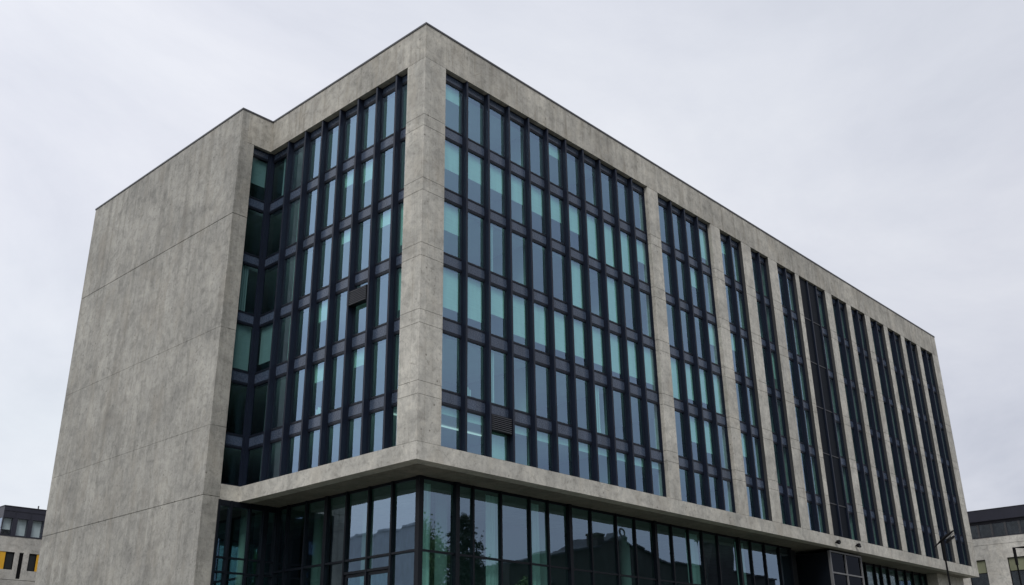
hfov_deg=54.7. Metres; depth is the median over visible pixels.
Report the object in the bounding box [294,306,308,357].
window
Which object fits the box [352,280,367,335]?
window
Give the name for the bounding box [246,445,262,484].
window
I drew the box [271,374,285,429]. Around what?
window
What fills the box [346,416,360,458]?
window
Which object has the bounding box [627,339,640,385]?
window
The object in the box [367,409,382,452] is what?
window
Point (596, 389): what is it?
window
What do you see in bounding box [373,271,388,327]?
window
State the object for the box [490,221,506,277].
window
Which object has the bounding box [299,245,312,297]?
window
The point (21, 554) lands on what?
slit window
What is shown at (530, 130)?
window
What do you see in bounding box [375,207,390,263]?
window
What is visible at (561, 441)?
window
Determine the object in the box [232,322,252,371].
window
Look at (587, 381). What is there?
window
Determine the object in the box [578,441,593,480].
window
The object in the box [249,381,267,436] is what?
window
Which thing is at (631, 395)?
window
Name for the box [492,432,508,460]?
window
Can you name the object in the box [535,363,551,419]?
window
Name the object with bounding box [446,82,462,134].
window
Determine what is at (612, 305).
window
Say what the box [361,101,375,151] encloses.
window
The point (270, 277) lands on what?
window
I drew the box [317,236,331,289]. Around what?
window
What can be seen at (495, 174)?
window
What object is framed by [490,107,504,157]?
window
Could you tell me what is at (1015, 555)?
street lamp
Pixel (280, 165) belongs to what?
window
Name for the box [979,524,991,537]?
top window
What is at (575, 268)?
window
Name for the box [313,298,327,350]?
window
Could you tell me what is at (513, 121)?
window
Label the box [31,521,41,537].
penthouse window
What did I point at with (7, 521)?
penthouse window
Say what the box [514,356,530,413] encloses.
window
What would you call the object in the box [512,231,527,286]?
window
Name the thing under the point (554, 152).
window
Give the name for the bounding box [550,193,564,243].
window
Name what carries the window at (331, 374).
in the office building at (388, 256)
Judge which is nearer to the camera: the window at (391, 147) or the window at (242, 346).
the window at (391, 147)
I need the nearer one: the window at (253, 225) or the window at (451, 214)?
the window at (451, 214)
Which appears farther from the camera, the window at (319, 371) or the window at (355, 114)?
the window at (355, 114)
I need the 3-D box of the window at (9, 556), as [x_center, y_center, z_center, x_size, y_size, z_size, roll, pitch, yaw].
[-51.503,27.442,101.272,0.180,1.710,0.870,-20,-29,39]
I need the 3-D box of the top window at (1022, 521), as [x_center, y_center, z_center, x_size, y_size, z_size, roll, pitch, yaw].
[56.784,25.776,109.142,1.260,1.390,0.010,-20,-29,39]
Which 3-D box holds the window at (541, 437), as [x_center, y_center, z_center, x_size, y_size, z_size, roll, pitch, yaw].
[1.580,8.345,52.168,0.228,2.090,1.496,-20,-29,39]
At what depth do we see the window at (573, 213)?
60.42 m
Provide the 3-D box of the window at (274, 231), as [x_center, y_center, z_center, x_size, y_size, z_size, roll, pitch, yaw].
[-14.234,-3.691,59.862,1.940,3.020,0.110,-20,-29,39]
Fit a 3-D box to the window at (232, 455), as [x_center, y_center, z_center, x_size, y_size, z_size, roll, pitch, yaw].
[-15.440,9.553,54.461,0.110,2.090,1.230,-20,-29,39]
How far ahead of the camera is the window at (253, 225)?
59.92 m
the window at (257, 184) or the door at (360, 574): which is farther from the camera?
the window at (257, 184)
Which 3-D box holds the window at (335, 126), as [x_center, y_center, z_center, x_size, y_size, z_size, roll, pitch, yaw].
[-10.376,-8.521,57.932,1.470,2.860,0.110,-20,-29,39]
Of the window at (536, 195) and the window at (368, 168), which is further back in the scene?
the window at (536, 195)
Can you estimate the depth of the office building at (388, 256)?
59.48 m
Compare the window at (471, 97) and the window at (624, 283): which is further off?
the window at (624, 283)
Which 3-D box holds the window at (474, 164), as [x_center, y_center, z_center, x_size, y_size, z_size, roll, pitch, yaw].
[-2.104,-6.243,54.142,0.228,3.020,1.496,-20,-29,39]
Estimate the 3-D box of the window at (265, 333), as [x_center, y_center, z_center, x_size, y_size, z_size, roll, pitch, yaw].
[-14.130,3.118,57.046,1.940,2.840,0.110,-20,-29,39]
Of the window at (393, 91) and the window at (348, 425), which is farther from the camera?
the window at (393, 91)
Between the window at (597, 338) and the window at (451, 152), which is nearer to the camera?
the window at (451, 152)
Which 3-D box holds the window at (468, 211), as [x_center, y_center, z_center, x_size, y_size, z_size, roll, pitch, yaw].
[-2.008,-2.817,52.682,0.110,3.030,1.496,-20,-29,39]
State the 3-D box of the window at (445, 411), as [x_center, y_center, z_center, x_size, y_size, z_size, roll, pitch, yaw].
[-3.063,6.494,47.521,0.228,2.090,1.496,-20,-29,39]
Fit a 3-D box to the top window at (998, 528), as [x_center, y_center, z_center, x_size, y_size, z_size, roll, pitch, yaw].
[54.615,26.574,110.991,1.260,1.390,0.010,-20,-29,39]
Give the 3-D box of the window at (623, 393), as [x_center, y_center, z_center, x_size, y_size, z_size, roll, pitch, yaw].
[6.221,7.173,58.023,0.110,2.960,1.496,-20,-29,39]
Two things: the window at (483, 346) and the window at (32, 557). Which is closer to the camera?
the window at (483, 346)
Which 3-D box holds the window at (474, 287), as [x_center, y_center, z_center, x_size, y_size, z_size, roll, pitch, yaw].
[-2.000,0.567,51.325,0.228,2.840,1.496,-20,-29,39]
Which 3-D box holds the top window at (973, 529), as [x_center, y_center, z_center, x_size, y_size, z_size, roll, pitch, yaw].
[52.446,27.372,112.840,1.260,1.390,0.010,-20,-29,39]
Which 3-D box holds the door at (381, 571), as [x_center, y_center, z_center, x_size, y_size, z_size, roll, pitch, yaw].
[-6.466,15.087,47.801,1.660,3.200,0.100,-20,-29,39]
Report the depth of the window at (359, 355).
50.83 m
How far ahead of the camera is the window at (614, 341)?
59.82 m
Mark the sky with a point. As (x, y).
(881, 142)
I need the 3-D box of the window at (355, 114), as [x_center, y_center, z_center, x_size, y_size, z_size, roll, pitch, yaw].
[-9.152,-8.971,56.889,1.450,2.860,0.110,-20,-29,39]
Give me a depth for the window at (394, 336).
48.61 m
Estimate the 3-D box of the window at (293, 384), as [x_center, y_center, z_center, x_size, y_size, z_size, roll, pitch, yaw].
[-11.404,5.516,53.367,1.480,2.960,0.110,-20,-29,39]
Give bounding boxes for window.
[2,518,10,529]
[3,552,14,569]
[15,519,26,535]
[15,553,23,578]
[27,554,36,570]
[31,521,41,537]
[221,446,241,485]
[226,381,247,435]
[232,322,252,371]
[238,263,257,314]
[244,207,262,256]
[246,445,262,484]
[249,155,267,200]
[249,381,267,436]
[255,321,272,372]
[260,262,277,315]
[265,206,282,257]
[267,440,280,479]
[270,155,286,202]
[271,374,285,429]
[276,314,290,364]
[281,253,295,305]
[286,197,299,246]
[286,434,299,474]
[290,367,304,423]
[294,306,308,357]
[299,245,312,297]
[303,188,316,238]
[305,428,319,469]
[309,360,323,417]
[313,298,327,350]
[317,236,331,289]
[321,178,334,229]
[325,124,338,171]
[325,422,339,463]
[328,353,343,411]
[332,289,346,343]
[336,226,350,281]
[339,167,353,220]
[343,113,356,161]
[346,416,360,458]
[349,345,364,404]
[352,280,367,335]
[355,217,369,272]
[358,157,372,210]
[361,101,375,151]
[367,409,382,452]
[370,337,385,397]
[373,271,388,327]
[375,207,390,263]
[378,146,392,200]
[381,90,394,139]
[392,332,399,390]
[441,404,460,449]
[442,332,460,394]
[443,265,461,323]
[444,138,462,195]
[444,200,461,259]
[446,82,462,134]
[467,340,484,400]
[467,411,485,455]
[468,95,483,145]
[468,150,484,206]
[468,211,484,268]
[468,275,484,331]
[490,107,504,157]
[490,162,505,215]
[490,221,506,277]
[491,284,507,339]
[491,348,508,407]
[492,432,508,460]
[510,119,524,167]
[511,173,526,225]
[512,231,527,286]
[513,293,528,346]
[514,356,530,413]
[515,424,531,466]
[530,130,544,178]
[531,183,545,234]
[532,240,547,294]
[534,301,549,354]
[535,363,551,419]
[537,430,552,470]
[549,141,562,187]
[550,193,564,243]
[552,250,566,302]
[554,309,569,361]
[556,370,571,425]
[558,435,573,475]
[569,203,582,252]
[571,258,585,310]
[573,317,588,367]
[576,377,590,430]
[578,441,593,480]
[587,212,600,260]
[589,267,603,317]
[592,325,606,373]
[595,383,609,435]
[607,275,620,324]
[610,332,623,379]
[613,389,627,440]
[624,283,636,331]
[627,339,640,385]
[631,395,644,445]
[647,401,661,450]
[970,526,977,538]
[971,560,989,584]
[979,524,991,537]
[992,523,1005,535]
[1006,521,1019,534]
[1007,556,1023,584]
[1020,520,1023,532]
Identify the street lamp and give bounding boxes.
[934,530,954,584]
[1012,546,1023,584]
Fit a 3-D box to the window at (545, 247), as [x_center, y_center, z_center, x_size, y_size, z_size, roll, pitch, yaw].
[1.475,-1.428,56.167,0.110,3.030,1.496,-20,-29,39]
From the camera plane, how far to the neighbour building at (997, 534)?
110.41 m
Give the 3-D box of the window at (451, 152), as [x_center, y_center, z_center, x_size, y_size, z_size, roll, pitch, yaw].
[-3.264,-6.706,52.980,0.228,3.020,1.496,-20,-29,39]
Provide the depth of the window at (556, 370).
55.00 m
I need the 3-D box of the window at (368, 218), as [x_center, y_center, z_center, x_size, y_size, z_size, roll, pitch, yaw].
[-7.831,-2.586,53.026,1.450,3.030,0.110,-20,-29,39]
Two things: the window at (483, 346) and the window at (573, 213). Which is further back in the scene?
the window at (573, 213)
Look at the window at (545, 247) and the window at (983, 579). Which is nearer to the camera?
the window at (545, 247)
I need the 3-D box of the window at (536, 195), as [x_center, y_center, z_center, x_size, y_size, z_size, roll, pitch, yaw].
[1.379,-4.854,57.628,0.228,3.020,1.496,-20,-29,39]
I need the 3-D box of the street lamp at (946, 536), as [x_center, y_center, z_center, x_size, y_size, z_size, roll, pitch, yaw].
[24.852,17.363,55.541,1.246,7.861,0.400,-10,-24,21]
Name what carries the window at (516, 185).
in the office building at (388, 256)
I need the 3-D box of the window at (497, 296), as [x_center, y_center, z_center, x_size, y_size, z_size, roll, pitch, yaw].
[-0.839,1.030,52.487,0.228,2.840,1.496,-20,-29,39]
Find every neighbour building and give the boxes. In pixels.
[0,505,46,584]
[963,504,1023,584]
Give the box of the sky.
[0,0,1023,511]
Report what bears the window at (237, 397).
in the office building at (388, 256)
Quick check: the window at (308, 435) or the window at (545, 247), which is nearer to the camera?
the window at (308, 435)
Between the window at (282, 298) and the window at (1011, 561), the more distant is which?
the window at (1011, 561)
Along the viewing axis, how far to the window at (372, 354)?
49.64 m
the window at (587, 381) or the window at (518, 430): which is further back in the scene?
the window at (587, 381)
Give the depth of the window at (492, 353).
51.31 m
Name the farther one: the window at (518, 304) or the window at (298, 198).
the window at (298, 198)
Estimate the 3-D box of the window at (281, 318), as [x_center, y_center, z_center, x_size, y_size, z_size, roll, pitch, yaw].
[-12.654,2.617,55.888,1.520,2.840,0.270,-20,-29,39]
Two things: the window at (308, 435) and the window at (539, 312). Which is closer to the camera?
the window at (308, 435)
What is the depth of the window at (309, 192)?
58.07 m
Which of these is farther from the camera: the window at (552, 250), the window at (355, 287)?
the window at (552, 250)
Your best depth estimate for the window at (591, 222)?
61.43 m
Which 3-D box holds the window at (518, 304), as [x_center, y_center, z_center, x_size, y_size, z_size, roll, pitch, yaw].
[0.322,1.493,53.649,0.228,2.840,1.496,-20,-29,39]
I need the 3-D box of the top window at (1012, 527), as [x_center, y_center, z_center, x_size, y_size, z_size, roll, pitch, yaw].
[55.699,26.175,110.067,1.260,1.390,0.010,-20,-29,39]
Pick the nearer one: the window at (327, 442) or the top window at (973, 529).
the window at (327, 442)
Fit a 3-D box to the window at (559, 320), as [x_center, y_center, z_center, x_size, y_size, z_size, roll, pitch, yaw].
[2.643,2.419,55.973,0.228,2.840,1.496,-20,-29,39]
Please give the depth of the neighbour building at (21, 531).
102.46 m
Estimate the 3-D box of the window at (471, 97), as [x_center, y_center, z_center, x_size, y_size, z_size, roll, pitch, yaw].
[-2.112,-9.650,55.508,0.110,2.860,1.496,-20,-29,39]
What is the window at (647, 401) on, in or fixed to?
in the office building at (388, 256)
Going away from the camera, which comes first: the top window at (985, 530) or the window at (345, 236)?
the window at (345, 236)
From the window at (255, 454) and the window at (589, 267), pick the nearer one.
the window at (255, 454)
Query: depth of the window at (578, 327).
57.48 m
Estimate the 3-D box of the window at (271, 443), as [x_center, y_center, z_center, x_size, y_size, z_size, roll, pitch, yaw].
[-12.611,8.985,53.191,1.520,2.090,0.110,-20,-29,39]
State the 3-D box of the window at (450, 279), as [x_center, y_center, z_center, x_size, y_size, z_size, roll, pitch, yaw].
[-3.160,0.104,50.163,0.228,2.840,1.496,-20,-29,39]
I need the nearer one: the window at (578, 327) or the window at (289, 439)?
the window at (289, 439)
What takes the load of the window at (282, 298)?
in the office building at (388, 256)
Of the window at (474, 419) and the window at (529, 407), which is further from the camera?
the window at (529, 407)
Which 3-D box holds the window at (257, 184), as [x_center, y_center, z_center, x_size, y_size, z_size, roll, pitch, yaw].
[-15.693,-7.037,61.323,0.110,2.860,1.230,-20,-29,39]
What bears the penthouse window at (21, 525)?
in the neighbour building at (21, 531)
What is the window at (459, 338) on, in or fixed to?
in the office building at (388, 256)
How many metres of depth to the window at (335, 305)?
53.11 m
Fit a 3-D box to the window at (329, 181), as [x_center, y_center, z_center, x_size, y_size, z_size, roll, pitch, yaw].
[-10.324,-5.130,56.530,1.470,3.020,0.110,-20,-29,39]
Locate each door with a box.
[345,573,363,584]
[367,569,387,584]
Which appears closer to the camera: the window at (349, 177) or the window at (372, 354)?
the window at (372, 354)
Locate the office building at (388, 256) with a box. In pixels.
[34,22,978,584]
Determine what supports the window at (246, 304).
in the office building at (388, 256)

